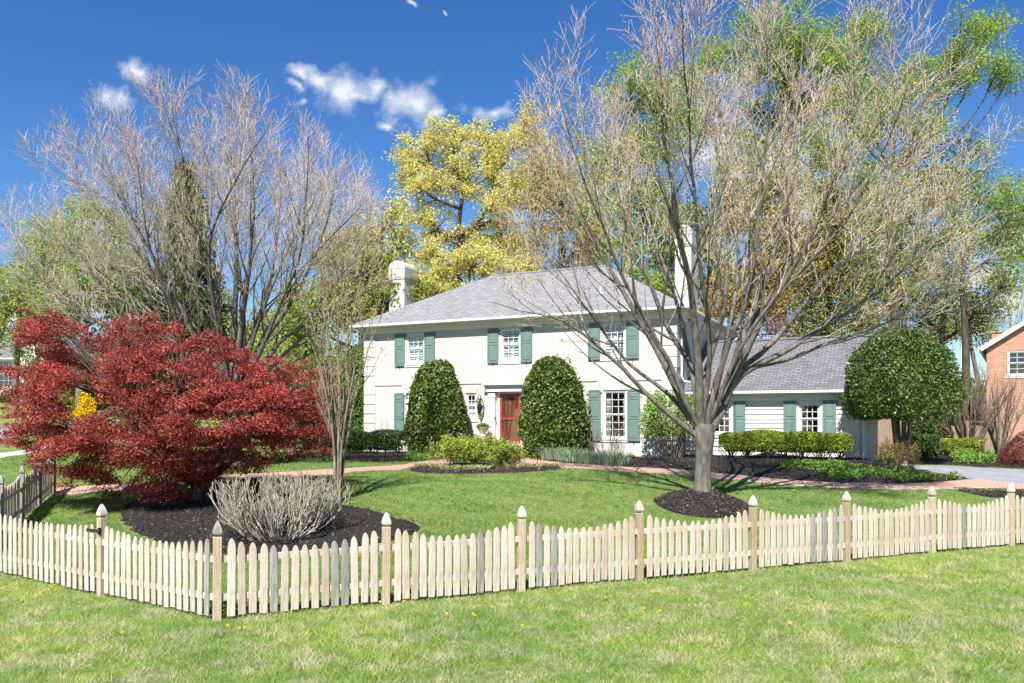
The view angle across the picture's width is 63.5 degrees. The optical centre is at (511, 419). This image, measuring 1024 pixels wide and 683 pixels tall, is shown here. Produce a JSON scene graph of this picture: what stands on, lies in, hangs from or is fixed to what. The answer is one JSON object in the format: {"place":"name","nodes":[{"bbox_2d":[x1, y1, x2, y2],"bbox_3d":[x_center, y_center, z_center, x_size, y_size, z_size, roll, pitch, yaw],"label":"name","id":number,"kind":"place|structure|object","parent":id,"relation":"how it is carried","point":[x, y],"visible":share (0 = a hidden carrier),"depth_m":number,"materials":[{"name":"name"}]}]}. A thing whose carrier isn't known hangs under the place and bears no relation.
{"place":"outdoors","nodes":[
{"label":"outdoors","id":0,"kind":"place"},
{"bbox_2d":[0,445,49,457],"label":"pavement","id":1,"kind":"structure","parent":0,"point":[5,454],"depth_m":36.24,"materials":[{"name":"concrete"}]},
{"bbox_2d":[0,422,114,438],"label":"road","id":2,"kind":"structure","parent":0,"point":[1,431],"depth_m":54.24,"materials":[{"name":"asphalt"}]},
{"bbox_2d":[55,459,451,495],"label":"brick path","id":3,"kind":"structure","parent":0,"point":[69,490],"depth_m":23.48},
{"bbox_2d":[0,401,1023,682],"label":"lawn ground","id":4,"kind":"structure","parent":0,"point":[532,669],"depth_m":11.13,"materials":[{"name":"plant"}]},
{"bbox_2d":[0,339,40,400],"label":"grey house","id":5,"kind":"structure","parent":4,"relation":"on","point":[6,358],"depth_m":98.12,"materials":[{"name":"paint"}]},
{"bbox_2d":[0,457,55,537],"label":"picket fence","id":6,"kind":"object","parent":4,"relation":"on","point":[23,496],"visible":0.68,"depth_m":19.01,"materials":[{"name":"brown wood"}]},
{"bbox_2d":[0,249,78,413],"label":"pale tree","id":7,"kind":"object","parent":4,"relation":"on","point":[7,305],"visible":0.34,"depth_m":71.14,"materials":[{"name":"green plant"}]},
{"bbox_2d":[5,343,75,376],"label":"dogwood","id":8,"kind":"object","parent":4,"relation":"on","point":[23,363],"visible":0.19,"depth_m":83.58,"materials":[{"name":"white plant"}]},
{"bbox_2d":[3,360,89,403],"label":"bush","id":9,"kind":"object","parent":4,"relation":"on","point":[71,399],"visible":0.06,"depth_m":85.30,"materials":[{"name":"green plant"}]},
{"bbox_2d":[0,192,159,421],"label":"green tree","id":10,"kind":"object","parent":4,"relation":"on","point":[86,322],"visible":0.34,"depth_m":61.19,"materials":[{"name":"green plant"}]},
{"bbox_2d":[72,392,96,419],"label":"forsythia bush","id":11,"kind":"object","parent":4,"relation":"on","point":[87,407],"visible":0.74,"depth_m":61.60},
{"bbox_2d":[18,273,177,414],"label":"olive tree","id":12,"kind":"object","parent":4,"relation":"on","point":[111,317],"visible":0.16,"depth_m":65.63,"materials":[{"name":"green plant"}]},
{"bbox_2d":[63,352,137,408],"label":"bush","id":13,"kind":"object","parent":4,"relation":"on","point":[93,396],"visible":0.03,"depth_m":77.50,"materials":[{"name":"green plant"}]},
{"bbox_2d":[89,291,183,446],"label":"dark conifer","id":14,"kind":"object","parent":4,"relation":"on","point":[146,302],"visible":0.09,"depth_m":43.68,"materials":[{"name":"green plant"}]},
{"bbox_2d":[96,504,212,615],"bbox_3d":[-4.851,1.993,11.200,2.646,1.566,0.116,0,0,34],"label":"picket fence","id":15,"kind":"object","parent":4,"relation":"on","point":[107,544],"visible":1,"depth_m":11.14,"materials":[{"name":"brown wood"}]},
{"bbox_2d":[0,514,100,590],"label":"garden gate","id":16,"kind":"structure","parent":15,"relation":"attached to","point":[12,528],"depth_m":12.60,"materials":[{"name":"brown wood"}]},
{"bbox_2d":[124,157,246,442],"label":"dark conifer","id":17,"kind":"object","parent":4,"relation":"on","point":[203,302],"visible":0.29,"depth_m":44.40,"materials":[{"name":"green plant"}]},
{"bbox_2d":[0,60,401,465],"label":"spreading tree","id":18,"kind":"object","parent":4,"relation":"on","point":[160,278],"visible":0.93,"depth_m":25.53,"materials":[{"name":"grey plant"}]},
{"bbox_2d":[203,284,287,425],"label":"olive tree","id":19,"kind":"object","parent":4,"relation":"on","point":[248,323],"visible":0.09,"depth_m":59.48,"materials":[{"name":"green plant"}]},
{"bbox_2d":[119,477,423,554],"bbox_3d":[-6.133,1.985,18.466,4.519,0.862,10.143,0,0,-38],"label":"mulch bed","id":20,"kind":"object","parent":4,"relation":"on","point":[196,521],"visible":0.56,"depth_m":16.71,"materials":[{"name":"soil"}]},
{"bbox_2d":[0,306,346,503],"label":"japanese maple","id":21,"kind":"object","parent":20,"relation":"on","point":[196,469],"visible":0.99,"depth_m":18.85,"materials":[{"name":"red plant"}]},
{"bbox_2d":[168,480,214,492],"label":"ground cover","id":22,"kind":"object","parent":20,"relation":"on","point":[188,488],"visible":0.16,"depth_m":21.36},
{"bbox_2d":[206,461,357,543],"bbox_3d":[-4.357,1.540,15.547,2.595,1.574,2.516,0,0,-34],"label":"hydrangea","id":23,"kind":"object","parent":20,"relation":"on","point":[274,505],"visible":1,"depth_m":15.41,"materials":[{"name":"plant"}]},
{"bbox_2d":[288,227,398,502],"bbox_3d":[-3.959,-1.287,18.332,2.296,6.441,2.271,0,0,33],"label":"crape myrtle","id":24,"kind":"object","parent":20,"relation":"on","point":[337,429],"visible":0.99,"depth_m":18.35,"materials":[{"name":"beige plant"}]},
{"bbox_2d":[259,333,298,452],"bbox_3d":[-10.668,-1.243,37.082,2.099,5.661,1.943,0,0,0],"label":"tall shrub","id":25,"kind":"object","parent":4,"relation":"on","point":[279,366],"visible":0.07,"depth_m":37.20,"materials":[{"name":"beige plant"}]},
{"bbox_2d":[262,344,312,454],"bbox_3d":[-9.291,-0.829,34.105,2.199,4.835,1.846,0,0,-27],"label":"tall shrub","id":26,"kind":"object","parent":4,"relation":"on","point":[287,450],"visible":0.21,"depth_m":34.00,"materials":[{"name":"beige plant"}]},
{"bbox_2d":[250,277,344,450],"bbox_3d":[-10.525,-2.710,39.873,5.772,8.824,4.203,0,0,0],"label":"olive tree","id":27,"kind":"object","parent":4,"relation":"on","point":[293,338],"visible":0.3,"depth_m":39.33,"materials":[{"name":"green plant"}]},
{"bbox_2d":[296,398,338,449],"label":"evergreen shrub","id":28,"kind":"object","parent":4,"relation":"on","point":[303,423],"visible":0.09,"depth_m":41.48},
{"bbox_2d":[292,337,353,460],"bbox_3d":[-6.786,-0.847,30.116,2.235,4.883,1.843,0,0,-34],"label":"tall shrub","id":29,"kind":"object","parent":4,"relation":"on","point":[317,400],"visible":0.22,"depth_m":29.93,"materials":[{"name":"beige plant"}]},
{"bbox_2d":[314,340,356,386],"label":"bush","id":30,"kind":"object","parent":4,"relation":"on","point":[339,356],"visible":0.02,"depth_m":59.12,"materials":[{"name":"green plant"}]},
{"bbox_2d":[335,340,364,449],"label":"evergreen shrub","id":31,"kind":"object","parent":4,"relation":"on","point":[357,422],"visible":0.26,"depth_m":39.95,"materials":[{"name":"green plant"}]},
{"bbox_2d":[263,217,449,375],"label":"olive tree","id":32,"kind":"object","parent":4,"relation":"on","point":[421,291],"visible":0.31,"depth_m":42.35,"materials":[{"name":"green plant"}]},
{"bbox_2d":[288,450,444,461],"bbox_3d":[-6.375,1.471,34.150,9.791,0.156,7.501,0,0,30],"label":"mulch bed","id":33,"kind":"object","parent":4,"relation":"on","point":[378,456],"visible":0.41,"depth_m":32.53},
{"bbox_2d":[343,429,405,452],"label":"clipped hedge","id":34,"kind":"object","parent":33,"relation":"on","point":[360,440],"visible":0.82,"depth_m":36.41,"materials":[{"name":"green plant"}]},
{"bbox_2d":[404,450,441,460],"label":"ground cover","id":35,"kind":"object","parent":33,"relation":"on","point":[420,455],"visible":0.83,"depth_m":30.19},
{"bbox_2d":[401,359,468,454],"bbox_3d":[-3.273,-0.495,35.095,2.888,4.212,2.610,0,0,0],"label":"holly bush","id":36,"kind":"object","parent":33,"relation":"on","point":[436,405],"visible":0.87,"depth_m":34.30,"materials":[{"name":"green plant"}]},
{"bbox_2d":[335,184,431,306],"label":"yellow tree","id":37,"kind":"object","parent":4,"relation":"on","point":[395,209],"visible":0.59,"depth_m":45.69,"materials":[{"name":"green plant"}]},
{"bbox_2d":[404,237,546,299],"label":"yellow tree","id":38,"kind":"object","parent":4,"relation":"on","point":[488,254],"visible":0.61,"depth_m":44.61,"materials":[{"name":"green plant"}]},
{"bbox_2d":[381,96,571,288],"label":"yellow tree","id":39,"kind":"object","parent":4,"relation":"on","point":[493,157],"visible":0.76,"depth_m":49.65,"materials":[{"name":"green plant"}]},
{"bbox_2d":[477,427,487,439],"bbox_3d":[-1.224,0.909,34.985,0.520,1.183,0.520,0,0,26],"label":"stone urn","id":40,"kind":"object","parent":4,"relation":"on","point":[482,431],"visible":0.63,"depth_m":34.85,"materials":[{"name":"ceramic"}]},
{"bbox_2d":[408,462,563,473],"bbox_3d":[-0.868,1.473,25.386,4.930,0.182,4.550,0,0,-21],"label":"mulch bed","id":41,"kind":"object","parent":4,"relation":"on","point":[499,470],"visible":0.61,"depth_m":23.91,"materials":[{"name":"soil"}]},
{"bbox_2d":[422,431,487,466],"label":"spirea bush","id":42,"kind":"object","parent":41,"relation":"on","point":[452,449],"visible":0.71,"depth_m":25.50,"materials":[{"name":"green plant"}]},
{"bbox_2d":[457,464,476,469],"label":"grass tuft","id":43,"kind":"object","parent":41,"relation":"on","point":[465,467],"visible":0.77,"depth_m":24.14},
{"bbox_2d":[461,433,513,465],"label":"spirea bush","id":44,"kind":"object","parent":41,"relation":"on","point":[494,445],"visible":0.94,"depth_m":25.18,"materials":[{"name":"green plant"}]},
{"bbox_2d":[493,441,528,465],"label":"spirea bush","id":45,"kind":"object","parent":41,"relation":"on","point":[516,451],"visible":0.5,"depth_m":25.67,"materials":[{"name":"green plant"}]},
{"bbox_2d":[502,462,530,467],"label":"grass tuft","id":46,"kind":"object","parent":41,"relation":"on","point":[517,465],"visible":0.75,"depth_m":25.09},
{"bbox_2d":[0,455,1023,618],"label":"lawn grass","id":47,"kind":"structure","parent":4,"relation":"on","point":[316,463],"depth_m":19.42,"materials":[{"name":"plant"}]},
{"bbox_2d":[497,138,612,270],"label":"tree","id":48,"kind":"object","parent":4,"relation":"on","point":[565,246],"visible":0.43,"depth_m":46.69,"materials":[{"name":"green plant"}]},
{"bbox_2d":[349,225,877,460],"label":"white house","id":49,"kind":"structure","parent":4,"relation":"on","point":[491,353],"depth_m":34.56,"materials":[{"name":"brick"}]},
{"bbox_2d":[404,333,423,366],"bbox_3d":[-4.306,-3.110,37.179,1.140,1.500,0.255,0,0,26],"label":"window","id":50,"kind":"structure","parent":49,"relation":"in","point":[410,363],"depth_m":37.27,"materials":[{"name":"white paint"}]},
{"bbox_2d":[466,393,477,421],"bbox_3d":[-1.754,-0.527,35.920,0.719,1.247,0.225,0,0,26],"label":"window","id":51,"kind":"structure","parent":49,"relation":"in","point":[471,406],"depth_m":35.97,"materials":[{"name":"white paint"}]},
{"bbox_2d":[475,395,483,421],"bbox_3d":[-1.406,-0.475,35.483,0.348,1.211,0.346,0,0,26],"label":"wall lantern","id":52,"kind":"object","parent":49,"relation":"attached to","point":[478,401],"depth_m":35.56,"materials":[{"name":"brown metal"}]},
{"bbox_2d":[498,328,521,363],"bbox_3d":[-0.039,-3.110,35.099,1.132,1.500,0.255,0,0,26],"label":"window","id":53,"kind":"structure","parent":49,"relation":"in","point":[513,359],"depth_m":35.16,"materials":[{"name":"white paint"}]},
{"bbox_2d":[502,397,517,440],"bbox_3d":[-0.035,-0.057,35.134,0.969,2.085,0.109,0,0,26],"label":"front door","id":54,"kind":"structure","parent":49,"relation":"in","point":[509,405],"depth_m":35.16,"materials":[{"name":"brown wood"}]},
{"bbox_2d":[500,394,520,442],"bbox_3d":[-0.088,-0.058,35.018,0.979,2.087,0.122,0,0,26],"label":"storm door","id":55,"kind":"structure","parent":49,"relation":"in","point":[501,395],"depth_m":35.05,"materials":[{"name":"red paint"}]},
{"bbox_2d":[600,323,627,360],"bbox_3d":[4.100,-3.110,33.081,1.164,1.500,0.255,0,0,26],"label":"window","id":56,"kind":"structure","parent":49,"relation":"in","point":[606,326],"depth_m":33.15,"materials":[{"name":"white paint"}]},
{"bbox_2d":[600,390,628,441],"bbox_3d":[4.149,-0.140,33.092,1.194,2.080,0.320,0,0,26],"label":"window","id":57,"kind":"structure","parent":49,"relation":"in","point":[607,414],"depth_m":33.11,"materials":[{"name":"white paint"}]},
{"bbox_2d":[715,402,732,437],"bbox_3d":[8.203,0.002,32.356,0.960,1.396,0.205,0,0,26],"label":"garage window","id":58,"kind":"structure","parent":49,"relation":"in","point":[730,405],"depth_m":32.23,"materials":[{"name":"white paint"}]},
{"bbox_2d":[797,401,821,435],"bbox_3d":[11.133,0.002,30.927,0.960,1.396,0.205,0,0,26],"label":"garage window","id":59,"kind":"structure","parent":49,"relation":"in","point":[800,403],"depth_m":30.93,"materials":[{"name":"white paint"}]},
{"bbox_2d":[867,419,877,460],"bbox_3d":[14.359,0.375,32.697,0.370,2.250,4.950,0,0,26],"label":"garage door","id":60,"kind":"structure","parent":49,"relation":"in","point":[872,428],"depth_m":30.47,"materials":[{"name":"white paint"}]},
{"bbox_2d":[212,483,1023,620],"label":"picket fence","id":61,"kind":"object","parent":4,"relation":"on","point":[636,531],"visible":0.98,"depth_m":12.54,"materials":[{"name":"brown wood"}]},
{"bbox_2d":[555,47,709,301],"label":"lime tree","id":62,"kind":"object","parent":4,"relation":"on","point":[643,94],"visible":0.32,"depth_m":55.59,"materials":[{"name":"green plant"}]},
{"bbox_2d":[653,488,749,517],"bbox_3d":[4.564,1.945,19.669,2.352,0.592,2.352,0,0,0],"label":"mulch mound","id":63,"kind":"object","parent":4,"relation":"on","point":[707,506],"visible":0.88,"depth_m":19.08,"materials":[{"name":"soil"}]},
{"bbox_2d":[483,0,1023,492],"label":"spreading tree","id":64,"kind":"object","parent":63,"relation":"on","point":[705,416],"visible":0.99,"depth_m":19.16,"materials":[{"name":"grey plant"}]},
{"bbox_2d":[639,160,807,305],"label":"olive tree","id":65,"kind":"object","parent":4,"relation":"on","point":[704,249],"visible":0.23,"depth_m":59.35,"materials":[{"name":"green plant"}]},
{"bbox_2d":[533,456,968,483],"bbox_3d":[7.062,1.652,28.349,15.356,0.536,8.100,0,0,26],"label":"mulch bed","id":66,"kind":"object","parent":4,"relation":"on","point":[739,465],"visible":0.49,"depth_m":25.72,"materials":[{"name":"soil"}]},
{"bbox_2d":[117,457,938,547],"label":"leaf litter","id":67,"kind":"object","parent":66,"relation":"on","point":[495,469],"visible":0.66,"depth_m":19.36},
{"bbox_2d":[517,354,590,457],"bbox_3d":[1.648,-0.504,32.720,2.954,4.224,2.723,0,0,0],"label":"holly bush","id":68,"kind":"object","parent":66,"relation":"on","point":[554,408],"visible":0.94,"depth_m":31.89,"materials":[{"name":"green plant"}]},
{"bbox_2d":[539,446,574,459],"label":"iris clump","id":69,"kind":"object","parent":66,"relation":"on","point":[550,455],"visible":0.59,"depth_m":29.93,"materials":[{"name":"green plant"}]},
{"bbox_2d":[557,447,594,462],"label":"iris clump","id":70,"kind":"object","parent":66,"relation":"on","point":[563,456],"visible":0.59,"depth_m":28.61,"materials":[{"name":"green plant"}]},
{"bbox_2d":[574,449,616,463],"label":"iris clump","id":71,"kind":"object","parent":66,"relation":"on","point":[584,458],"visible":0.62,"depth_m":27.50,"materials":[{"name":"green plant"}]},
{"bbox_2d":[586,417,623,454],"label":"bare shrub","id":72,"kind":"object","parent":66,"relation":"on","point":[609,438],"visible":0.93,"depth_m":32.26,"materials":[{"name":"beige plant"}]},
{"bbox_2d":[593,449,633,465],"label":"iris clump","id":73,"kind":"object","parent":66,"relation":"on","point":[615,459],"visible":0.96,"depth_m":26.52,"materials":[{"name":"green plant"}]},
{"bbox_2d":[636,389,694,457],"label":"glossy shrub","id":74,"kind":"object","parent":66,"relation":"on","point":[652,408],"visible":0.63,"depth_m":31.19,"materials":[{"name":"green plant"}]},
{"bbox_2d":[715,429,853,459],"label":"clipped hedge","id":75,"kind":"object","parent":66,"relation":"on","point":[801,443],"visible":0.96,"depth_m":29.89,"materials":[{"name":"green plant"}]},
{"bbox_2d":[776,459,805,467],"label":"bulb clump","id":76,"kind":"object","parent":66,"relation":"on","point":[784,464],"visible":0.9,"depth_m":26.15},
{"bbox_2d":[780,458,961,481],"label":"ground cover","id":77,"kind":"object","parent":66,"relation":"on","point":[839,469],"visible":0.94,"depth_m":25.35,"materials":[{"name":"plant"}]},
{"bbox_2d":[871,437,924,474],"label":"rose bush","id":78,"kind":"object","parent":66,"relation":"on","point":[890,457],"visible":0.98,"depth_m":25.34,"materials":[{"name":"green plant"}]},
{"bbox_2d":[666,190,846,339],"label":"orange tree","id":79,"kind":"object","parent":4,"relation":"on","point":[776,308],"visible":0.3,"depth_m":47.34,"materials":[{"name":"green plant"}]},
{"bbox_2d":[754,315,800,338],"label":"redbud","id":80,"kind":"object","parent":4,"relation":"on","point":[772,325],"visible":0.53,"depth_m":45.91,"materials":[{"name":"pink plant"}]},
{"bbox_2d":[665,0,908,337],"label":"lime tree","id":81,"kind":"object","parent":4,"relation":"on","point":[797,43],"visible":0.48,"depth_m":57.65,"materials":[{"name":"green plant"}]},
{"bbox_2d":[779,179,885,354],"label":"golden conifer","id":82,"kind":"object","parent":4,"relation":"on","point":[836,255],"visible":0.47,"depth_m":42.46,"materials":[{"name":"leaf"},{"name":"dark bark"}]},
{"bbox_2d":[793,147,933,334],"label":"lime tree","id":83,"kind":"object","parent":4,"relation":"on","point":[876,199],"visible":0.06,"depth_m":62.55,"materials":[{"name":"green plant"}]},
{"bbox_2d":[847,269,890,357],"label":"bare tree","id":84,"kind":"object","parent":4,"relation":"on","point":[889,317],"visible":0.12,"depth_m":59.75,"materials":[{"name":"brown plant"}]},
{"bbox_2d":[839,326,973,463],"bbox_3d":[13.787,-0.847,28.858,4.392,4.998,3.587,0,0,0],"label":"holly tree","id":85,"kind":"object","parent":4,"relation":"on","point":[910,379],"visible":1,"depth_m":28.03,"materials":[{"name":"green plant"}]},
{"bbox_2d":[840,161,972,343],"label":"tall tree","id":86,"kind":"object","parent":4,"relation":"on","point":[900,228],"visible":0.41,"depth_m":46.88,"materials":[{"name":"green plant"}]},
{"bbox_2d":[807,0,1023,424],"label":"lime tree","id":87,"kind":"object","parent":4,"relation":"on","point":[982,31],"visible":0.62,"depth_m":45.75,"materials":[{"name":"green plant"}]},
{"bbox_2d":[884,261,958,351],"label":"bare tree","id":88,"kind":"object","parent":4,"relation":"on","point":[929,316],"visible":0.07,"depth_m":61.92,"materials":[{"name":"brown plant"}]},
{"bbox_2d":[878,419,1007,451],"bbox_3d":[19.867,0.712,38.470,6.348,1.771,0.180,0,0,0],"label":"plank fence","id":89,"kind":"object","parent":4,"relation":"on","point":[884,428],"visible":0.12,"depth_m":38.50,"materials":[{"name":"brown wood"}]},
{"bbox_2d":[914,375,986,425],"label":"bush","id":90,"kind":"object","parent":4,"relation":"on","point":[952,424],"visible":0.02,"depth_m":54.64,"materials":[{"name":"green plant"}]},
{"bbox_2d":[904,239,1022,424],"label":"tall tree","id":91,"kind":"object","parent":4,"relation":"on","point":[978,314],"visible":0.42,"depth_m":52.09,"materials":[{"name":"green plant"}]},
{"bbox_2d":[904,118,1023,424],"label":"tall tree","id":92,"kind":"object","parent":4,"relation":"on","point":[965,328],"visible":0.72,"depth_m":47.92,"materials":[{"name":"green plant"}]},
{"bbox_2d":[913,260,1023,388],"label":"olive tree","id":93,"kind":"object","parent":4,"relation":"on","point":[971,344],"visible":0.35,"depth_m":61.94,"materials":[{"name":"green plant"}]},
{"bbox_2d":[914,453,1023,468],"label":"mulch bed","id":94,"kind":"object","parent":4,"relation":"on","point":[940,459],"visible":0.3,"depth_m":29.13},
{"bbox_2d":[910,418,940,458],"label":"laurel bush","id":95,"kind":"object","parent":94,"relation":"on","point":[929,440],"visible":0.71,"depth_m":31.91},
{"bbox_2d":[936,423,954,454],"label":"photinia bush","id":96,"kind":"object","parent":94,"relation":"on","point":[943,433],"visible":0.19,"depth_m":35.31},
{"bbox_2d":[940,437,983,455],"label":"clipped hedge","id":97,"kind":"object","parent":94,"relation":"on","point":[970,443],"visible":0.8,"depth_m":32.95,"materials":[{"name":"green plant"}]},
{"bbox_2d":[945,449,998,463],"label":"ground cover","id":98,"kind":"object","parent":94,"relation":"on","point":[962,455],"visible":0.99,"depth_m":29.94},
{"bbox_2d":[940,359,1021,438],"bbox_3d":[18.913,-0.440,34.269,3.962,4.100,4.483,0,0,0],"label":"crape myrtle","id":99,"kind":"object","parent":94,"relation":"on","point":[972,429],"visible":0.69,"depth_m":33.48,"materials":[{"name":"brown plant"}]},
{"bbox_2d":[993,430,1023,466],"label":"laceleaf maple","id":100,"kind":"object","parent":94,"relation":"on","point":[1015,454],"visible":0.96,"depth_m":29.35,"materials":[{"name":"red plant"}]},
{"bbox_2d":[954,487,1023,498],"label":"mulch bed","id":101,"kind":"object","parent":4,"relation":"on","point":[996,493],"visible":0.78,"depth_m":23.43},
{"bbox_2d":[962,364,1023,453],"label":"crape myrtle","id":102,"kind":"object","parent":4,"relation":"on","point":[997,445],"visible":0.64,"depth_m":35.39,"materials":[{"name":"brown plant"}]},
{"bbox_2d":[969,157,1023,270],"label":"green tree","id":103,"kind":"object","parent":4,"relation":"on","point":[1012,242],"visible":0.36,"depth_m":70.55,"materials":[{"name":"green plant"}]},
{"bbox_2d":[973,267,1023,377],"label":"bare tree","id":104,"kind":"object","parent":4,"relation":"on","point":[1021,313],"visible":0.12,"depth_m":65.90,"materials":[{"name":"brown plant"}]},
{"bbox_2d":[978,320,1023,447],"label":"brick house","id":105,"kind":"structure","parent":4,"relation":"on","point":[1001,349],"depth_m":43.57,"materials":[{"name":"orange brick"}]},
{"bbox_2d":[1005,350,1023,377],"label":"window","id":106,"kind":"structure","parent":105,"relation":"in","point":[1008,352],"depth_m":43.39,"materials":[{"name":"white paint"}]},
{"bbox_2d":[0,0,1023,387],"label":"sky","id":107,"kind":"structure","parent":0,"point":[372,70],"materials":[{"name":"blue"}]},
{"bbox_2d":[510,459,1023,489],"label":"brick path","id":108,"kind":"structure","parent":0,"point":[976,483],"depth_m":24.19,"materials":[{"name":"brick"}]},
{"bbox_2d":[901,464,1023,484],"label":"driveway","id":109,"kind":"structure","parent":0,"point":[1015,476],"depth_m":27.14,"materials":[{"name":"concrete"}]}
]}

